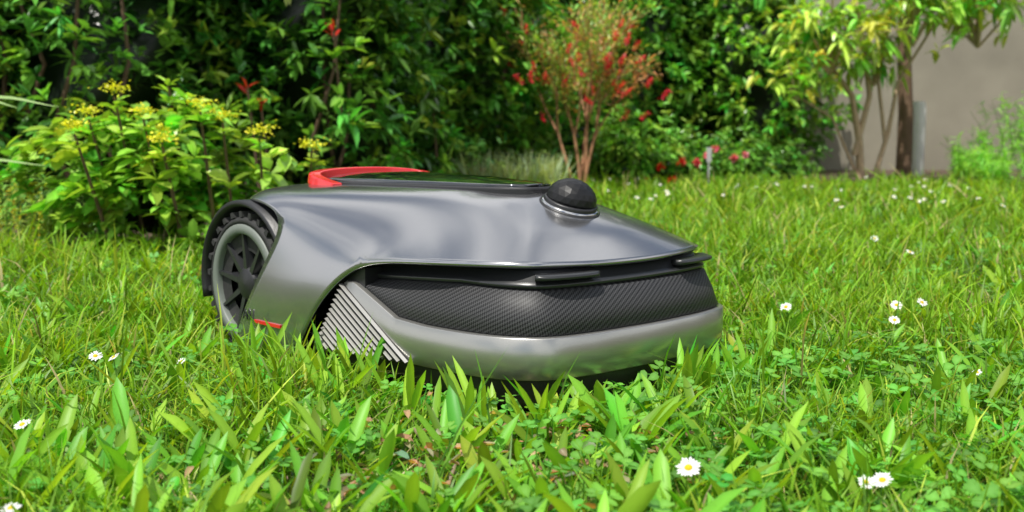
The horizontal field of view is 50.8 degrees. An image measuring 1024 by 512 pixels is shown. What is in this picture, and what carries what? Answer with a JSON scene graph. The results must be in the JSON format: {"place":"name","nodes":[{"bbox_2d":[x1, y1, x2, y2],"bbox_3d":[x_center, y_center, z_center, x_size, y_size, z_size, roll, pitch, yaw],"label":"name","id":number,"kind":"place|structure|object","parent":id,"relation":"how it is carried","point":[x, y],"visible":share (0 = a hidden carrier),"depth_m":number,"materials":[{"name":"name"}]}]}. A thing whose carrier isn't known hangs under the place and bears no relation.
{"place":"outdoors","nodes":[
{"label":"outdoors","id":0,"kind":"place"},
{"bbox_2d":[0,164,1023,511],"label":"lawn ground","id":1,"kind":"structure","parent":0,"point":[497,407],"depth_m":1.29,"materials":[{"name":"green plant"}]},
{"bbox_2d":[201,167,722,409],"bbox_3d":[-0.081,0.015,1.565,0.462,0.280,0.742,-6,9,-44],"label":"robot lawn mower","id":2,"kind":"object","parent":1,"relation":"on","point":[548,282],"visible":0.98,"depth_m":1.35,"materials":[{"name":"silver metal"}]},
{"bbox_2d":[0,177,1004,511],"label":"daisy flowers","id":3,"kind":"object","parent":1,"relation":"on","point":[684,467],"visible":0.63,"depth_m":1.03,"materials":[{"name":"white plant"}]},
{"bbox_2d":[438,147,582,183],"bbox_3d":[0.004,-0.450,5.752,0.851,0.279,0.941,0,6,0],"label":"lavender clump","id":4,"kind":"object","parent":1,"relation":"on","point":[542,173],"visible":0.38,"depth_m":5.61,"materials":[{"name":"green plant"}]},
{"bbox_2d":[0,202,1023,511],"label":"plantain weeds","id":5,"kind":"object","parent":1,"relation":"on","point":[452,404],"visible":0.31,"depth_m":1.04,"materials":[{"name":"green plant"}]},
{"bbox_2d":[0,218,1023,511],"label":"clover patch","id":6,"kind":"object","parent":1,"relation":"on","point":[726,480],"visible":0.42,"depth_m":1.07,"materials":[{"name":"green plant"}]},
{"bbox_2d":[157,392,873,511],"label":"dry leaf litter","id":7,"kind":"object","parent":1,"relation":"on","point":[404,455],"visible":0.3,"depth_m":1.02,"materials":[{"name":"dry leaf"}]},
{"bbox_2d":[706,147,711,183],"bbox_3d":[1.220,-0.543,6.684,0.030,0.260,0.017,0,6,0],"label":"plant label stake","id":8,"kind":"object","parent":1,"relation":"on","point":[709,155],"visible":0.81,"depth_m":6.67,"materials":[{"name":"grey plastic"}]},
{"bbox_2d":[790,0,1023,169],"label":"garden wall","id":9,"kind":"structure","parent":1,"relation":"on","point":[957,83],"depth_m":10.50,"materials":[{"name":"beige concrete"}]},
{"bbox_2d":[0,170,1023,248],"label":"soil bed","id":10,"kind":"object","parent":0,"point":[828,174],"depth_m":8.79,"materials":[{"name":"brown soil"}]},
{"bbox_2d":[0,96,57,165],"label":"iris leaves","id":11,"kind":"object","parent":10,"relation":"on","point":[8,97],"visible":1,"depth_m":2.79,"materials":[{"name":"green plant"}]},
{"bbox_2d":[0,183,80,251],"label":"euphorbia plant","id":12,"kind":"object","parent":10,"relation":"on","point":[28,199],"visible":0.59,"depth_m":3.07,"materials":[{"name":"green plant"}]},
{"bbox_2d":[0,75,330,254],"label":"yellow flowering shrub","id":13,"kind":"object","parent":10,"relation":"on","point":[152,179],"visible":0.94,"depth_m":2.94,"materials":[{"name":"green plant"}]},
{"bbox_2d":[0,0,654,220],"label":"photinia hedge","id":14,"kind":"object","parent":10,"relation":"on","point":[367,83],"visible":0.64,"depth_m":4.65,"materials":[{"name":"green plant"}]},
{"bbox_2d":[0,71,844,235],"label":"border plants","id":15,"kind":"object","parent":10,"relation":"on","point":[627,154],"visible":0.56,"depth_m":6.91,"materials":[{"name":"green plant"}]},
{"bbox_2d":[4,0,862,171],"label":"background foliage","id":16,"kind":"object","parent":10,"relation":"on","point":[710,57],"visible":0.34,"depth_m":9.21,"materials":[{"name":"green plant"}]},
{"bbox_2d":[500,0,670,182],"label":"bottlebrush shrub","id":17,"kind":"object","parent":10,"relation":"on","point":[590,44],"visible":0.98,"depth_m":6.14,"materials":[{"name":"green plant"}]},
{"bbox_2d":[642,124,803,185],"bbox_3d":[1.293,-0.660,7.178,1.341,0.439,0.785,-4,7,-29],"label":"rose bush","id":18,"kind":"object","parent":10,"relation":"on","point":[732,156],"visible":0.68,"depth_m":7.16,"materials":[{"name":"green plant"}]},
{"bbox_2d":[714,0,1023,180],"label":"young fruit tree","id":19,"kind":"object","parent":10,"relation":"on","point":[813,33],"visible":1,"depth_m":7.12,"materials":[{"name":"green plant"}]},
{"bbox_2d":[895,4,912,176],"bbox_3d":[3.151,-1.731,8.588,0.156,2.203,0.221,3,7,26],"label":"background tree trunk","id":20,"kind":"object","parent":10,"relation":"on","point":[904,147],"visible":0.54,"depth_m":8.57,"materials":[{"name":"brown plant"}]},
{"bbox_2d":[912,101,925,174],"bbox_3d":[3.420,-0.989,9.080,0.108,0.620,0.159,0,6,0],"label":"white post","id":21,"kind":"object","parent":10,"relation":"on","point":[919,126],"visible":0.72,"depth_m":9.02,"materials":[{"name":"paint"}]},
{"bbox_2d":[935,91,1023,183],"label":"feathery fern","id":22,"kind":"object","parent":10,"relation":"on","point":[981,161],"visible":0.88,"depth_m":7.11,"materials":[{"name":"green leaf"}]}
]}

